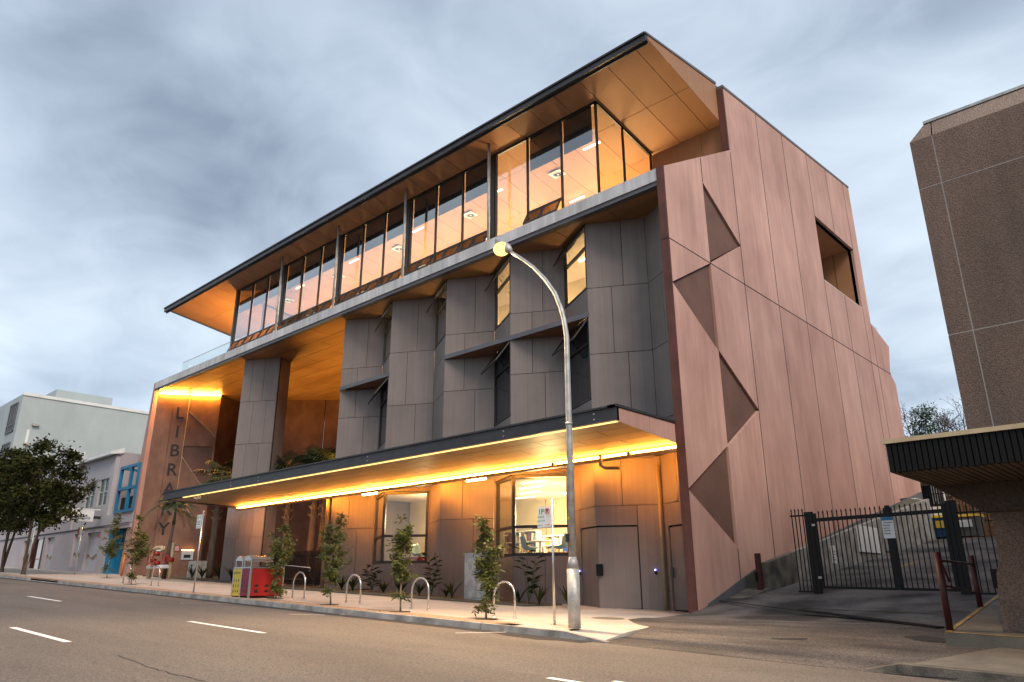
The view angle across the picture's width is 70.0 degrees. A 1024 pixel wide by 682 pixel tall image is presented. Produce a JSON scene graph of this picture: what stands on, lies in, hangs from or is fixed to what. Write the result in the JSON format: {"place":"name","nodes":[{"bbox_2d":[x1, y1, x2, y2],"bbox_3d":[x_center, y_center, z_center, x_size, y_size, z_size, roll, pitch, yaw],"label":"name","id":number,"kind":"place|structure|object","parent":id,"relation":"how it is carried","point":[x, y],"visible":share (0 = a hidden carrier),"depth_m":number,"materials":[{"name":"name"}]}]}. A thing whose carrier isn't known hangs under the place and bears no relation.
{"place":"outdoors","nodes":[
{"label":"outdoors","id":0,"kind":"place"},
{"bbox_2d":[0,567,687,645],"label":"footpath","id":1,"kind":"structure","parent":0,"point":[534,620],"depth_m":21.41,"materials":[{"name":"concrete"}]},
{"bbox_2d":[0,439,82,571],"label":"street tree","id":2,"kind":"object","parent":1,"relation":"on","point":[15,526],"visible":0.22,"depth_m":48.35,"materials":[{"name":"green plant"}]},
{"bbox_2d":[0,433,99,574],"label":"street tree","id":3,"kind":"object","parent":1,"relation":"on","point":[32,509],"visible":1,"depth_m":44.57,"materials":[{"name":"green plant"}]},
{"bbox_2d":[97,512,127,577],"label":"young tree","id":4,"kind":"object","parent":1,"relation":"on","point":[108,548],"visible":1,"depth_m":41.28,"materials":[{"name":"green plant"}]},
{"bbox_2d":[119,514,152,584],"bbox_3d":[-16.905,9.386,33.030,1.197,3.086,1.326,-16,-24,40],"label":"young tree","id":5,"kind":"object","parent":1,"relation":"on","point":[136,545],"visible":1,"depth_m":33.01,"materials":[{"name":"green plant"}]},
{"bbox_2d":[146,543,175,578],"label":"fire booster","id":6,"kind":"object","parent":1,"relation":"on","point":[154,562],"visible":0.94,"depth_m":40.70,"materials":[{"name":"beige metal"}]},
{"bbox_2d":[144,498,209,578],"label":"feather palm","id":7,"kind":"object","parent":1,"relation":"on","point":[172,505],"visible":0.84,"depth_m":42.31,"materials":[{"name":"green plant"}]},
{"bbox_2d":[191,510,204,592],"bbox_3d":[-11.766,7.834,27.284,0.440,2.950,0.120,-16,-24,40],"label":"parking sign","id":8,"kind":"object","parent":1,"relation":"on","point":[199,524],"visible":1,"depth_m":27.36,"materials":[{"name":"silver metal"}]},
{"bbox_2d":[142,575,325,583],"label":"garden bed","id":9,"kind":"object","parent":1,"relation":"on","point":[214,579],"visible":0.21,"depth_m":41.66,"materials":[{"name":"soil"}]},
{"bbox_2d":[187,561,206,577],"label":"meter cabinet","id":10,"kind":"object","parent":9,"relation":"on","point":[200,564],"visible":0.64,"depth_m":43.36,"materials":[{"name":"metal"}]},
{"bbox_2d":[192,458,233,577],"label":"fan palm","id":11,"kind":"object","parent":9,"relation":"on","point":[217,510],"visible":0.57,"depth_m":44.43,"materials":[{"name":"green plant"}]},
{"bbox_2d":[273,450,305,572],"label":"fan palm","id":12,"kind":"object","parent":9,"relation":"on","point":[289,509],"visible":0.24,"depth_m":41.90,"materials":[{"name":"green plant"}]},
{"bbox_2d":[230,555,284,597],"bbox_3d":[-8.628,8.019,24.875,1.189,1.340,1.259,-16,-24,40],"label":"recycling station","id":13,"kind":"object","parent":1,"relation":"on","point":[249,582],"visible":0.95,"depth_m":24.40,"materials":[{"name":"red metal"}]},
{"bbox_2d":[264,518,297,598],"bbox_3d":[-7.732,7.220,24.399,1.059,2.624,1.210,5,-19,-16],"label":"young tree","id":14,"kind":"object","parent":1,"relation":"on","point":[278,555],"visible":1,"depth_m":24.24,"materials":[{"name":"green plant"}]},
{"bbox_2d":[284,550,321,585],"bbox_3d":[-10.673,11.482,36.882,3.600,1.700,0.080,-16,-24,40],"label":"palisade fence","id":15,"kind":"object","parent":1,"relation":"on","point":[299,580],"visible":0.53,"depth_m":36.61,"materials":[{"name":"black metal"}]},
{"bbox_2d":[292,442,332,583],"bbox_3d":[-10.522,9.353,39.818,3.232,7.383,3.373,-16,-24,40],"label":"fan palm","id":16,"kind":"object","parent":1,"relation":"on","point":[313,515],"visible":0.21,"depth_m":39.72,"materials":[{"name":"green plant"}]},
{"bbox_2d":[306,447,335,584],"bbox_3d":[-10.026,9.245,39.139,3.408,7.231,3.182,-16,-24,40],"label":"fan palm","id":17,"kind":"object","parent":1,"relation":"on","point":[319,456],"visible":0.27,"depth_m":39.20,"materials":[{"name":"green plant"}]},
{"bbox_2d":[316,511,352,604],"bbox_3d":[-5.327,6.460,21.872,1.102,2.706,1.034,2,-18,-7],"label":"young tree","id":18,"kind":"object","parent":1,"relation":"on","point":[331,575],"visible":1,"depth_m":21.93,"materials":[{"name":"green plant"}]},
{"bbox_2d":[345,574,361,603],"bbox_3d":[-4.878,7.628,22.515,0.836,0.865,0.116,-16,-24,40],"label":"bike hoop","id":19,"kind":"object","parent":1,"relation":"on","point":[360,588],"visible":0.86,"depth_m":22.57,"materials":[{"name":"silver metal"}]},
{"bbox_2d":[385,513,421,611],"bbox_3d":[-2.964,5.940,19.686,1.009,2.548,0.993,5,-19,-15],"label":"young tree","id":20,"kind":"object","parent":1,"relation":"on","point":[403,542],"visible":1,"depth_m":19.63,"materials":[{"name":"green plant"}]},
{"bbox_2d":[410,577,429,609],"bbox_3d":[-2.569,7.053,20.447,0.836,0.865,0.116,-16,-24,40],"label":"bike hoop","id":21,"kind":"object","parent":1,"relation":"on","point":[424,579],"visible":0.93,"depth_m":20.51,"materials":[{"name":"silver metal"}]},
{"bbox_2d":[283,585,561,606],"bbox_3d":[-5.168,10.043,28.971,16.700,0.684,2.100,-16,-24,40],"label":"garden bed","id":22,"kind":"object","parent":1,"relation":"on","point":[432,597],"visible":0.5,"depth_m":27.09,"materials":[{"name":"soil"}]},
{"bbox_2d":[360,565,382,591],"bbox_3d":[-5.787,9.789,30.157,1.020,1.063,0.998,2,-19,-8],"label":"broadleaf plant","id":23,"kind":"object","parent":22,"relation":"on","point":[373,576],"visible":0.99,"depth_m":30.15,"materials":[{"name":"green plant"}]},
{"bbox_2d":[418,552,442,595],"bbox_3d":[-3.005,8.867,27.824,1.111,1.587,0.835,-16,-24,40],"label":"broadleaf plant","id":24,"kind":"object","parent":22,"relation":"on","point":[433,573],"visible":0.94,"depth_m":27.79,"materials":[{"name":"green plant"}]},
{"bbox_2d":[464,552,498,600],"bbox_3d":[-1.068,8.321,25.818,1.310,1.600,0.560,-16,-24,40],"label":"service cabinet","id":25,"kind":"object","parent":22,"relation":"on","point":[472,586],"visible":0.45,"depth_m":25.74,"materials":[{"name":"metal"}]},
{"bbox_2d":[511,543,545,603],"bbox_3d":[0.569,7.636,24.047,1.053,1.900,0.877,-16,-24,40],"label":"broadleaf plant","id":26,"kind":"object","parent":22,"relation":"on","point":[534,586],"visible":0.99,"depth_m":24.03,"materials":[{"name":"green plant"}]},
{"bbox_2d":[528,585,551,604],"bbox_3d":[0.880,8.111,23.377,0.708,0.612,0.962,12,-22,-33],"label":"strap plant","id":27,"kind":"object","parent":22,"relation":"on","point":[539,597],"visible":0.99,"depth_m":23.25,"materials":[{"name":"green plant"}]},
{"bbox_2d":[472,514,509,619],"bbox_3d":[-0.531,5.462,17.808,0.943,2.469,0.942,-7,-20,20],"label":"young tree","id":28,"kind":"object","parent":1,"relation":"on","point":[486,565],"visible":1,"depth_m":17.75,"materials":[{"name":"green plant"}]},
{"bbox_2d":[493,581,516,617],"bbox_3d":[-0.195,6.461,18.321,0.836,0.865,0.116,-16,-24,40],"label":"bike hoop","id":29,"kind":"object","parent":1,"relation":"on","point":[511,585],"visible":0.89,"depth_m":18.26,"materials":[{"name":"silver metal"}]},
{"bbox_2d":[493,237,580,628],"bbox_3d":[0.461,1.602,17.683,2.524,9.901,0.423,-16,-24,40],"label":"street lamp","id":30,"kind":"object","parent":1,"relation":"on","point":[502,247],"visible":1,"depth_m":16.36,"materials":[{"name":"metal"}]},
{"bbox_2d":[537,499,557,624],"bbox_3d":[0.808,5.040,16.774,0.480,2.740,0.120,-16,-24,40],"label":"parking sign","id":31,"kind":"object","parent":1,"relation":"on","point":[545,516],"visible":1,"depth_m":16.95,"materials":[{"name":"silver metal"}]},
{"bbox_2d":[31,578,858,670],"bbox_3d":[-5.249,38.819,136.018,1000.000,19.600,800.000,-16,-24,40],"label":"ground","id":32,"kind":"structure","parent":0,"point":[635,646],"depth_m":16.19,"materials":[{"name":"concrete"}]},
{"bbox_2d":[0,447,148,573],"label":"office building","id":33,"kind":"structure","parent":32,"relation":"on","point":[115,473],"depth_m":53.89,"materials":[{"name":"pale painted render"},{"name":"dark glass"},{"name":"blue paint"}]},
{"bbox_2d":[45,537,54,568],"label":"shop window","id":34,"kind":"structure","parent":33,"relation":"in","point":[49,554],"depth_m":58.70,"materials":[{"name":"grey glass"}]},
{"bbox_2d":[72,534,82,566],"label":"shop window","id":35,"kind":"structure","parent":33,"relation":"in","point":[78,538],"depth_m":54.62,"materials":[{"name":"grey glass"}]},
{"bbox_2d":[61,507,100,521],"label":"projecting sign","id":36,"kind":"object","parent":33,"relation":"attached to","point":[90,516],"visible":0.38,"depth_m":51.57,"materials":[{"name":"white paint"}]},
{"bbox_2d":[84,482,95,508],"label":"window","id":37,"kind":"structure","parent":33,"relation":"in","point":[89,503],"depth_m":55.22,"materials":[{"name":"grey glass"}]},
{"bbox_2d":[84,532,100,570],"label":"shop window","id":38,"kind":"structure","parent":33,"relation":"in","point":[91,557],"depth_m":52.48,"materials":[{"name":"grey glass"}]},
{"bbox_2d":[97,478,109,505],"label":"window","id":39,"kind":"structure","parent":33,"relation":"in","point":[105,482],"depth_m":53.71,"materials":[{"name":"grey glass"}]},
{"bbox_2d":[0,389,154,459],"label":"grey office block","id":40,"kind":"structure","parent":32,"relation":"on","point":[92,425],"depth_m":76.84,"materials":[{"name":"white paint"}]},
{"bbox_2d":[4,402,18,434],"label":"window","id":41,"kind":"structure","parent":40,"relation":"in","point":[13,408],"depth_m":74.50,"materials":[{"name":"glass"}]},
{"bbox_2d":[118,31,922,613],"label":"library building","id":42,"kind":"structure","parent":32,"relation":"on","point":[674,229],"depth_m":30.59,"materials":[{"name":"brown concrete"}]},
{"bbox_2d":[227,283,252,351],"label":"window","id":43,"kind":"structure","parent":42,"relation":"in","point":[245,293],"depth_m":47.71,"materials":[{"name":"clear glass"}]},
{"bbox_2d":[241,275,267,345],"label":"window","id":44,"kind":"structure","parent":42,"relation":"in","point":[256,315],"depth_m":46.49,"materials":[{"name":"clear glass"}]},
{"bbox_2d":[256,266,283,338],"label":"window","id":45,"kind":"structure","parent":42,"relation":"in","point":[271,299],"depth_m":45.34,"materials":[{"name":"clear glass"}]},
{"bbox_2d":[277,256,302,329],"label":"window","id":46,"kind":"structure","parent":42,"relation":"in","point":[293,275],"depth_m":43.86,"materials":[{"name":"clear glass"}]},
{"bbox_2d":[292,246,320,323],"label":"window","id":47,"kind":"structure","parent":42,"relation":"in","point":[311,260],"depth_m":42.62,"materials":[{"name":"clear glass"}]},
{"bbox_2d":[310,236,339,315],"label":"window","id":48,"kind":"structure","parent":42,"relation":"in","point":[328,250],"depth_m":41.51,"materials":[{"name":"clear glass"}]},
{"bbox_2d":[334,224,362,305],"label":"window","id":49,"kind":"structure","parent":42,"relation":"in","point":[348,295],"depth_m":40.15,"materials":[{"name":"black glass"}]},
{"bbox_2d":[353,212,384,296],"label":"window","id":50,"kind":"structure","parent":42,"relation":"in","point":[371,285],"depth_m":38.82,"materials":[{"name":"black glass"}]},
{"bbox_2d":[372,493,383,563],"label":"window","id":51,"kind":"structure","parent":42,"relation":"in","point":[379,499],"depth_m":32.74,"materials":[{"name":"black glass"}]},
{"bbox_2d":[378,376,388,448],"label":"window","id":52,"kind":"structure","parent":42,"relation":"in","point":[384,391],"depth_m":34.58,"materials":[{"name":"black glass"}]},
{"bbox_2d":[382,301,392,365],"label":"window","id":53,"kind":"structure","parent":42,"relation":"in","point":[388,320],"depth_m":35.81,"materials":[{"name":"black glass"}]},
{"bbox_2d":[376,202,403,287],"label":"window","id":54,"kind":"structure","parent":42,"relation":"in","point":[394,275],"depth_m":37.59,"materials":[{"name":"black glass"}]},
{"bbox_2d":[381,491,428,562],"bbox_3d":[-4.583,7.992,31.425,2.053,2.980,0.120,-4,-19,12],"label":"window","id":55,"kind":"structure","parent":42,"relation":"in","point":[425,535],"depth_m":31.42,"materials":[{"name":"black glass"}]},
{"bbox_2d":[404,185,435,275],"bbox_3d":[-4.525,-5.051,35.826,1.890,5.231,0.450,-16,-24,40],"label":"window","id":56,"kind":"structure","parent":42,"relation":"in","point":[424,262],"depth_m":36.11,"materials":[{"name":"black metal"}]},
{"bbox_2d":[435,280,446,348],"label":"window","id":57,"kind":"structure","parent":42,"relation":"in","point":[440,326],"depth_m":33.23,"materials":[{"name":"black glass"}]},
{"bbox_2d":[429,172,461,264],"bbox_3d":[-3.140,-5.459,34.606,1.890,5.231,0.450,-16,-24,40],"label":"window","id":58,"kind":"structure","parent":42,"relation":"in","point":[449,251],"depth_m":34.74,"materials":[{"name":"black metal"}]},
{"bbox_2d":[456,158,487,252],"bbox_3d":[-1.755,-5.867,33.387,1.890,5.231,0.450,-16,-24,40],"label":"window","id":59,"kind":"structure","parent":42,"relation":"in","point":[465,244],"depth_m":33.52,"materials":[{"name":"black metal"}]},
{"bbox_2d":[495,254,509,329],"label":"window","id":60,"kind":"structure","parent":42,"relation":"in","point":[502,281],"depth_m":30.67,"materials":[{"name":"clear glass"}]},
{"bbox_2d":[494,340,511,426],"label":"window","id":61,"kind":"structure","parent":42,"relation":"in","point":[502,366],"depth_m":29.39,"materials":[{"name":"black glass"}]},
{"bbox_2d":[496,476,512,556],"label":"window","id":62,"kind":"structure","parent":42,"relation":"in","point":[504,488],"depth_m":27.60,"materials":[{"name":"clear glass"}]},
{"bbox_2d":[495,138,525,236],"bbox_3d":[-0.032,-6.299,32.095,1.890,5.231,0.100,-16,-24,40],"label":"window","id":63,"kind":"structure","parent":42,"relation":"in","point":[516,144],"depth_m":32.80,"materials":[{"name":"black metal"}]},
{"bbox_2d":[512,473,568,555],"bbox_3d":[1.056,6.283,26.486,2.093,2.870,0.120,-4,-19,12],"label":"window","id":64,"kind":"structure","parent":42,"relation":"in","point":[514,477],"depth_m":26.45,"materials":[{"name":"black metal"}]},
{"bbox_2d":[523,120,560,224],"bbox_3d":[1.234,-6.747,30.754,1.890,5.231,0.450,-16,-24,40],"label":"window","id":65,"kind":"structure","parent":42,"relation":"in","point":[552,206],"depth_m":30.78,"materials":[{"name":"black metal"}]},
{"bbox_2d":[563,224,586,308],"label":"window","id":66,"kind":"structure","parent":42,"relation":"in","point":[565,259],"depth_m":28.64,"materials":[{"name":"black metal"}]},
{"bbox_2d":[559,101,600,207],"bbox_3d":[2.738,-7.115,29.656,1.890,5.231,0.100,-16,-24,40],"label":"window","id":67,"kind":"structure","parent":42,"relation":"in","point":[593,103],"depth_m":29.97,"materials":[{"name":"black metal"}]},
{"bbox_2d":[569,317,591,409],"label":"window","id":68,"kind":"structure","parent":42,"relation":"in","point":[580,373],"depth_m":26.71,"materials":[{"name":"black glass"}]},
{"bbox_2d":[582,527,599,607],"bbox_3d":[2.627,7.521,24.259,0.060,2.510,1.256,6,-19,-17],"label":"door","id":69,"kind":"structure","parent":42,"relation":"in","point":[589,538],"depth_m":24.23,"materials":[{"name":"brown metal"}]},
{"bbox_2d":[596,101,625,181],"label":"window","id":70,"kind":"structure","parent":42,"relation":"in","point":[606,112],"depth_m":30.54,"materials":[{"name":"black metal"}]},
{"bbox_2d":[596,527,641,608],"bbox_3d":[3.391,7.266,23.495,1.386,2.510,0.201,-4,-19,13],"label":"door","id":71,"kind":"structure","parent":42,"relation":"in","point":[617,568],"depth_m":23.51,"materials":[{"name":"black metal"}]},
{"bbox_2d":[623,127,652,170],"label":"window","id":72,"kind":"structure","parent":42,"relation":"in","point":[642,147],"depth_m":31.99,"materials":[{"name":"black metal"}]},
{"bbox_2d":[670,526,687,610],"bbox_3d":[5.250,6.872,22.178,0.173,2.460,1.560,6,-19,-17],"label":"door","id":73,"kind":"structure","parent":42,"relation":"in","point":[677,548],"depth_m":22.55,"materials":[{"name":"metal"}]},
{"bbox_2d":[730,499,935,597],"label":"retaining wall","id":74,"kind":"structure","parent":32,"relation":"on","point":[780,571],"depth_m":26.35,"materials":[{"name":"concrete"}]},
{"bbox_2d":[856,525,880,552],"bbox_3d":[14.271,7.939,29.236,0.045,1.000,2.468,-16,-24,40],"label":"blank board","id":75,"kind":"object","parent":74,"relation":"attached to","point":[867,539],"visible":0.71,"depth_m":29.13,"materials":[{"name":"white paint"}]},
{"bbox_2d":[881,526,910,550],"bbox_3d":[16.827,8.688,31.888,0.045,1.000,3.776,-16,-24,40],"label":"blank board","id":76,"kind":"object","parent":74,"relation":"attached to","point":[902,539],"visible":0.5,"depth_m":32.23,"materials":[{"name":"metal"}]},
{"bbox_2d":[903,402,956,436],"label":"tree","id":77,"kind":"object","parent":32,"relation":"on","point":[925,428],"visible":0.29,"depth_m":79.14,"materials":[{"name":"green plant"}]},
{"bbox_2d":[900,402,961,435],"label":"bare tree","id":78,"kind":"object","parent":32,"relation":"on","point":[905,416],"visible":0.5,"depth_m":83.12,"materials":[{"name":"brown plant"}]},
{"bbox_2d":[903,397,965,436],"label":"bare tree","id":79,"kind":"object","parent":32,"relation":"on","point":[945,420],"visible":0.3,"depth_m":80.50,"materials":[{"name":"brown plant"}]},
{"bbox_2d":[922,490,991,520],"bbox_3d":[26.654,8.008,36.243,11.230,2.060,0.060,-16,-24,40],"label":"picket fence","id":80,"kind":"object","parent":32,"relation":"on","point":[949,499],"visible":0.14,"depth_m":39.45,"materials":[{"name":"black metal"}]},
{"bbox_2d":[944,592,1023,648],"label":"platform","id":81,"kind":"structure","parent":32,"relation":"on","point":[987,619],"depth_m":12.25,"materials":[{"name":"concrete"}]},
{"bbox_2d":[882,84,1023,632],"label":"concrete building","id":82,"kind":"structure","parent":81,"relation":"on","point":[968,161],"depth_m":13.82,"materials":[{"name":"brown pebbled concrete"},{"name":"black metal"},{"name":"timber"}]},
{"bbox_2d":[933,552,983,630],"bbox_3d":[8.555,4.721,13.896,0.123,1.315,3.361,-15,-23,38],"label":"maroon handrail","id":83,"kind":"object","parent":81,"relation":"on","point":[939,565],"visible":0.92,"depth_m":12.86,"materials":[{"name":"metal"}]},
{"bbox_2d":[947,594,998,631],"bbox_3d":[9.247,5.342,14.502,0.070,0.528,5.787,-15,-24,38],"label":"platform line","id":84,"kind":"object","parent":81,"relation":"attached to","point":[972,614],"visible":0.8,"depth_m":14.03,"materials":[{"name":"yellow paint"}]},
{"bbox_2d":[0,578,956,681],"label":"road","id":85,"kind":"structure","parent":0,"point":[101,630],"depth_m":11.67,"materials":[{"name":"grey asphalt"}]},
{"bbox_2d":[9,627,71,641],"bbox_3d":[-8.498,5.251,13.101,3.230,0.113,0.130,-16,-24,40],"label":"lane line","id":86,"kind":"object","parent":85,"relation":"on","point":[43,635],"visible":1,"depth_m":13.01,"materials":[{"name":"paint"}]},
{"bbox_2d":[0,577,590,642],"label":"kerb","id":87,"kind":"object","parent":85,"relation":"on","point":[470,629],"visible":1,"depth_m":20.05,"materials":[{"name":"concrete"}]},
{"bbox_2d":[500,634,589,641],"bbox_3d":[0.696,5.935,14.619,1.998,0.070,0.848,-16,-24,40],"label":"road patch","id":88,"kind":"object","parent":85,"relation":"on","point":[536,637],"visible":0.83,"depth_m":14.62,"materials":[{"name":"grey asphalt"}]},
{"bbox_2d":[0,0,1023,436],"label":"sky","id":89,"kind":"structure","parent":0,"point":[150,150],"materials":[{"name":"grey"}]},
{"bbox_2d":[591,618,992,677],"bbox_3d":[4.766,5.884,14.524,8.300,0.453,5.000,-16,-24,40],"label":"driveway crossing","id":90,"kind":"object","parent":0,"point":[852,646],"visible":0.8,"depth_m":13.49,"materials":[{"name":"concrete"}]},
{"bbox_2d":[719,600,945,627],"bbox_3d":[7.087,6.616,17.939,0.240,0.383,8.286,5,-19,-16],"label":"drain grate","id":91,"kind":"object","parent":90,"relation":"on","point":[875,619],"visible":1,"depth_m":15.92,"materials":[{"name":"black metal"}]},
{"bbox_2d":[904,635,945,641],"bbox_3d":[7.453,5.263,12.894,0.524,0.070,1.193,6,-19,-18],"label":"asphalt patch","id":92,"kind":"object","parent":90,"relation":"on","point":[928,638],"visible":0.67,"depth_m":13.04,"materials":[{"name":"grey asphalt"}]},
{"bbox_2d":[657,537,998,624],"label":"driveway","id":93,"kind":"structure","parent":0,"point":[922,606],"depth_m":19.64,"materials":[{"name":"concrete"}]},
{"bbox_2d":[754,553,763,589],"bbox_3d":[7.483,7.163,22.156,0.160,1.400,0.210,-16,-24,40],"label":"guard post","id":94,"kind":"object","parent":93,"relation":"on","point":[758,573],"visible":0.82,"depth_m":22.17,"materials":[{"name":"red metal"}]},
{"bbox_2d":[790,508,812,591],"bbox_3d":[8.446,6.098,21.343,0.440,2.352,0.045,-16,-24,40],"label":"picket fence","id":95,"kind":"object","parent":93,"relation":"on","point":[795,515],"visible":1,"depth_m":21.33,"materials":[{"name":"black metal"}]},
{"bbox_2d":[803,500,971,594],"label":"sliding gate","id":96,"kind":"structure","parent":93,"relation":"on","point":[948,511],"depth_m":19.72,"materials":[{"name":"black metal"}]},
{"bbox_2d":[931,515,945,538],"bbox_3d":[21.726,9.338,36.730,1.145,1.156,1.305,-16,-24,40],"label":"rubbish bin","id":97,"kind":"object","parent":93,"relation":"on","point":[938,528],"visible":0.25,"depth_m":36.40,"materials":[{"name":"yellow plastic"}]},
{"bbox_2d":[920,482,994,537],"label":"brick building","id":98,"kind":"structure","parent":93,"relation":"on","point":[926,487],"depth_m":39.87,"materials":[{"name":"brown brick"}]},
{"bbox_2d":[921,485,943,504],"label":"window","id":99,"kind":"structure","parent":98,"relation":"in","point":[924,488],"depth_m":40.53,"materials":[{"name":"glass"}]},
{"bbox_2d":[958,513,984,537],"bbox_3d":[22.785,9.226,36.450,1.238,1.157,1.410,-16,-24,40],"label":"rubbish bin","id":100,"kind":"object","parent":93,"relation":"on","point":[972,525],"visible":0.49,"depth_m":35.96,"materials":[{"name":"grey plastic"}]},
{"bbox_2d":[957,504,997,594],"bbox_3d":[11.949,5.292,18.183,1.200,2.490,0.060,-16,-24,40],"label":"picket fence","id":101,"kind":"object","parent":93,"relation":"on","point":[973,512],"visible":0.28,"depth_m":18.40,"materials":[{"name":"black metal"}]},
{"bbox_2d":[863,647,1023,681],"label":"footpath","id":102,"kind":"structure","parent":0,"point":[999,664],"depth_m":10.40,"materials":[{"name":"concrete"}]},
{"bbox_2d":[990,569,997,587],"bbox_3d":[11.858,5.773,17.755,0.300,0.450,0.300,-16,-24,40],"label":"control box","id":103,"kind":"object","parent":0,"point":[993,572],"visible":0.36,"depth_m":17.71,"materials":[{"name":"black metal"}]},
{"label":"reading platform","id":104,"kind":"structure","parent":0,"visible":0},
{"bbox_2d":[516,530,541,552],"bbox_3d":[0.431,8.729,30.858,1.890,1.360,0.355,-16,-24,40],"label":"bookcase","id":105,"kind":"object","parent":104,"relation":"on","point":[538,534],"visible":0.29,"depth_m":30.62,"materials":[{"name":"white paint"}]},
{"bbox_2d":[520,535,537,552],"bbox_3d":[0.622,8.127,28.560,0.642,1.043,0.596,5,-19,-16],"label":"shell chair","id":106,"kind":"object","parent":104,"relation":"on","point":[523,540],"visible":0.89,"depth_m":28.42,"materials":[{"name":"grey plastic"}]},
{"bbox_2d":[542,534,563,552],"bbox_3d":[1.903,9.354,32.662,1.940,1.300,0.355,-16,-24,40],"label":"bookcase","id":107,"kind":"object","parent":104,"relation":"on","point":[544,546],"visible":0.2,"depth_m":32.90,"materials":[{"name":"white paint"}]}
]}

